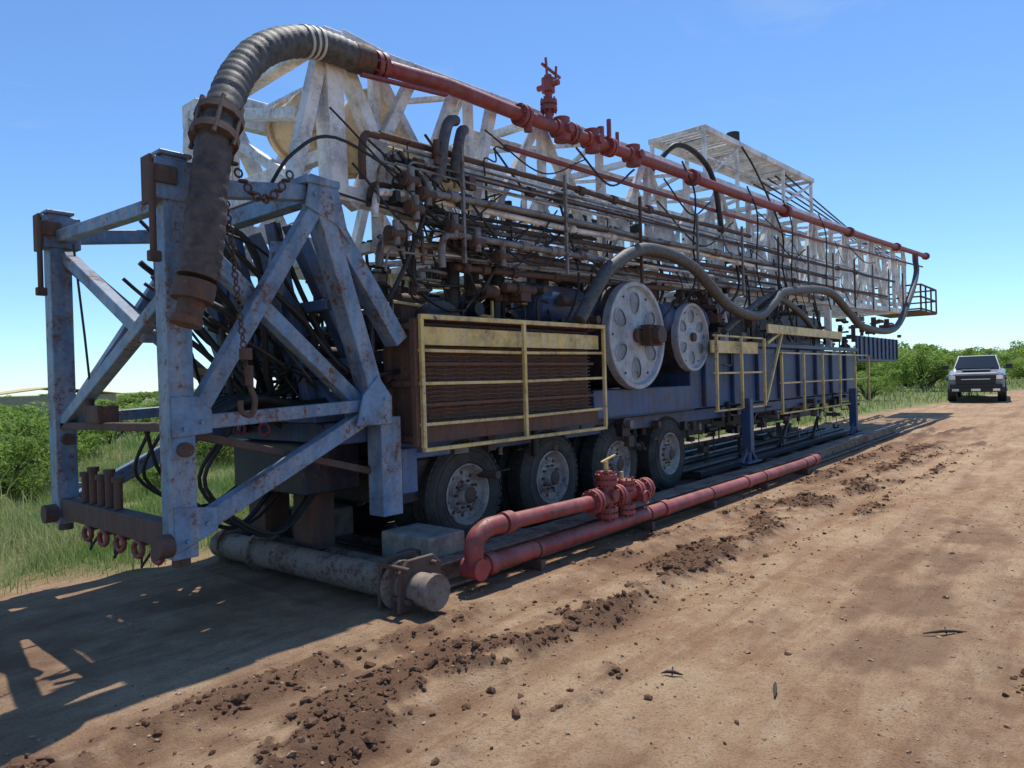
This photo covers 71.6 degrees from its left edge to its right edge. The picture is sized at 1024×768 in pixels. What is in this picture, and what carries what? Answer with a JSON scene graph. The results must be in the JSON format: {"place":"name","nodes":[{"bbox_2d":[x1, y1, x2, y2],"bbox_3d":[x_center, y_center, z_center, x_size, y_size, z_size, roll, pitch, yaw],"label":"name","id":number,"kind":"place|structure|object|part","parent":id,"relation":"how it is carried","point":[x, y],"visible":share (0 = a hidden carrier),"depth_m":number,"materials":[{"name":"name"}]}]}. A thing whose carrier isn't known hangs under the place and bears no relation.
{"place":"outdoors","nodes":[
{"label":"outdoors","id":0,"kind":"place"},
{"bbox_2d":[0,377,1023,767],"bbox_3d":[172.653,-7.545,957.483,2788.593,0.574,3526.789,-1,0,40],"label":"dirt ground","id":1,"kind":"structure","parent":0,"point":[80,653],"depth_m":4.58,"materials":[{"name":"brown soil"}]},
{"bbox_2d":[0,494,11,507],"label":"mesquite bush","id":2,"kind":"object","parent":1,"relation":"on","point":[3,497],"visible":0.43,"depth_m":9.75,"materials":[{"name":"green plant"}]},
{"bbox_2d":[0,429,50,498],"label":"mesquite bush","id":3,"kind":"object","parent":1,"relation":"on","point":[19,447],"visible":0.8,"depth_m":10.88,"materials":[{"name":"green plant"}]},
{"bbox_2d":[0,401,95,471],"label":"mesquite bush","id":4,"kind":"object","parent":1,"relation":"on","point":[28,428],"visible":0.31,"depth_m":14.01,"materials":[{"name":"green plant"}]},
{"bbox_2d":[0,387,121,413],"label":"hill","id":5,"kind":"structure","parent":1,"relation":"on","point":[13,401],"depth_m":53.50,"materials":[{"name":"green plant"}]},
{"bbox_2d":[14,404,112,454],"bbox_3d":[-11.277,1.164,17.751,2.393,1.628,2.454,-2,0,-26],"label":"mesquite bush","id":6,"kind":"object","parent":1,"relation":"on","point":[90,436],"visible":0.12,"depth_m":17.48,"materials":[{"name":"green plant"}]},
{"bbox_2d":[125,463,196,487],"bbox_3d":[-5.906,1.485,11.846,1.116,0.697,1.088,-2,0,6],"label":"mesquite bush","id":7,"kind":"object","parent":1,"relation":"on","point":[153,472],"visible":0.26,"depth_m":11.54,"materials":[{"name":"green plant"}]},
{"bbox_2d":[150,432,238,452],"bbox_3d":[-7.751,1.171,17.926,2.595,1.404,2.276,-1,0,35],"label":"mesquite bush","id":8,"kind":"object","parent":1,"relation":"on","point":[152,433],"visible":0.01,"depth_m":17.68,"materials":[{"name":"green plant"}]},
{"bbox_2d":[159,432,234,465],"bbox_3d":[-6.395,1.246,15.542,2.049,1.190,2.335,-2,0,32],"label":"mesquite bush","id":9,"kind":"object","parent":1,"relation":"on","point":[203,445],"visible":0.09,"depth_m":15.03,"materials":[{"name":"green plant"}]},
{"bbox_2d":[33,24,936,614],"bbox_3d":[5.832,-1.550,15.502,3.490,6.410,27.235,-1,0,40],"label":"mobile drilling rig","id":10,"kind":"object","parent":1,"relation":"on","point":[521,366],"visible":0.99,"depth_m":6.91,"materials":[{"name":"blue paint"}]},
{"bbox_2d":[0,340,1023,443],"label":"distant shrubland","id":11,"kind":"structure","parent":1,"relation":"on","point":[133,400],"depth_m":50.50,"materials":[{"name":"green plant"}]},
{"bbox_2d":[6,441,1023,767],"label":"mud clods","id":12,"kind":"object","parent":1,"relation":"on","point":[234,699],"visible":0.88,"depth_m":4.27,"materials":[{"name":"brown soil"}]},
{"bbox_2d":[459,454,820,580],"bbox_3d":[2.486,1.137,9.097,0.299,0.907,8.792,-1,0,40],"label":"red pipe manifold","id":13,"kind":"object","parent":1,"relation":"on","point":[611,501],"visible":1,"depth_m":7.09,"materials":[{"name":"paint"}]},
{"bbox_2d":[661,666,682,675],"bbox_3d":[0.911,1.628,4.032,0.122,0.027,0.064,-2,0,22],"label":"stick","id":14,"kind":"object","parent":1,"relation":"on","point":[672,671],"visible":1,"depth_m":4.01,"materials":[{"name":"grey wood"}]},
{"bbox_2d":[773,682,776,696],"bbox_3d":[1.401,1.619,3.781,0.021,0.027,0.171,-2,0,19],"label":"stick","id":15,"kind":"object","parent":1,"relation":"on","point":[775,687],"visible":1,"depth_m":3.76,"materials":[{"name":"grey wood"}]},
{"bbox_2d":[847,371,902,400],"bbox_3d":[16.216,0.093,32.250,2.276,1.487,2.595,-2,0,-18],"label":"mesquite bush","id":16,"kind":"object","parent":1,"relation":"on","point":[878,386],"visible":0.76,"depth_m":31.83,"materials":[{"name":"green plant"}]},
{"bbox_2d":[862,341,945,385],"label":"mesquite tree","id":17,"kind":"object","parent":1,"relation":"on","point":[881,367],"visible":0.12,"depth_m":51.75,"materials":[{"name":"green plant"}]},
{"bbox_2d":[884,349,956,390],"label":"mesquite tree","id":18,"kind":"object","parent":1,"relation":"on","point":[923,373],"visible":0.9,"depth_m":40.09,"materials":[{"name":"green plant"}]},
{"bbox_2d":[883,344,957,387],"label":"mesquite tree","id":19,"kind":"object","parent":1,"relation":"on","point":[931,347],"visible":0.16,"depth_m":45.40,"materials":[{"name":"green plant"}]},
{"bbox_2d":[923,627,966,633],"bbox_3d":[2.795,1.590,4.586,0.301,0.027,0.062,-2,0,0],"label":"stick","id":20,"kind":"object","parent":1,"relation":"on","point":[947,631],"visible":1,"depth_m":4.57,"materials":[{"name":"grey wood"}]},
{"bbox_2d":[938,357,1007,378],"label":"mesquite tree","id":21,"kind":"object","parent":1,"relation":"on","point":[1002,362],"visible":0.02,"depth_m":41.58,"materials":[{"name":"green plant"}]},
{"bbox_2d":[942,355,1012,401],"bbox_3d":[20.517,-0.262,31.258,2.500,2.010,5.890,-1,0,35],"label":"pickup truck","id":22,"kind":"object","parent":1,"relation":"on","point":[981,373],"visible":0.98,"depth_m":29.24,"materials":[{"name":"grey paint"}]},
{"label":"windows","id":23,"kind":"part","parent":22,"relation":"part of","materials":[{"name":"black glass"}]},
{"bbox_2d":[950,347,1012,370],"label":"mesquite tree","id":24,"kind":"object","parent":1,"relation":"on","point":[971,352],"visible":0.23,"depth_m":50.06,"materials":[{"name":"green plant"}]},
{"bbox_2d":[1007,358,1023,380],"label":"mesquite tree","id":25,"kind":"object","parent":1,"relation":"on","point":[1017,369],"visible":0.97,"depth_m":45.56,"materials":[{"name":"green plant"}]},
{"bbox_2d":[0,373,1023,717],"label":"grass","id":26,"kind":"structure","parent":0,"point":[26,525],"depth_m":9.03,"materials":[{"name":"green plant"}]},
{"bbox_2d":[0,0,1023,395],"label":"sky","id":27,"kind":"structure","parent":0,"point":[905,118],"materials":[{"name":"blue"}]}
]}

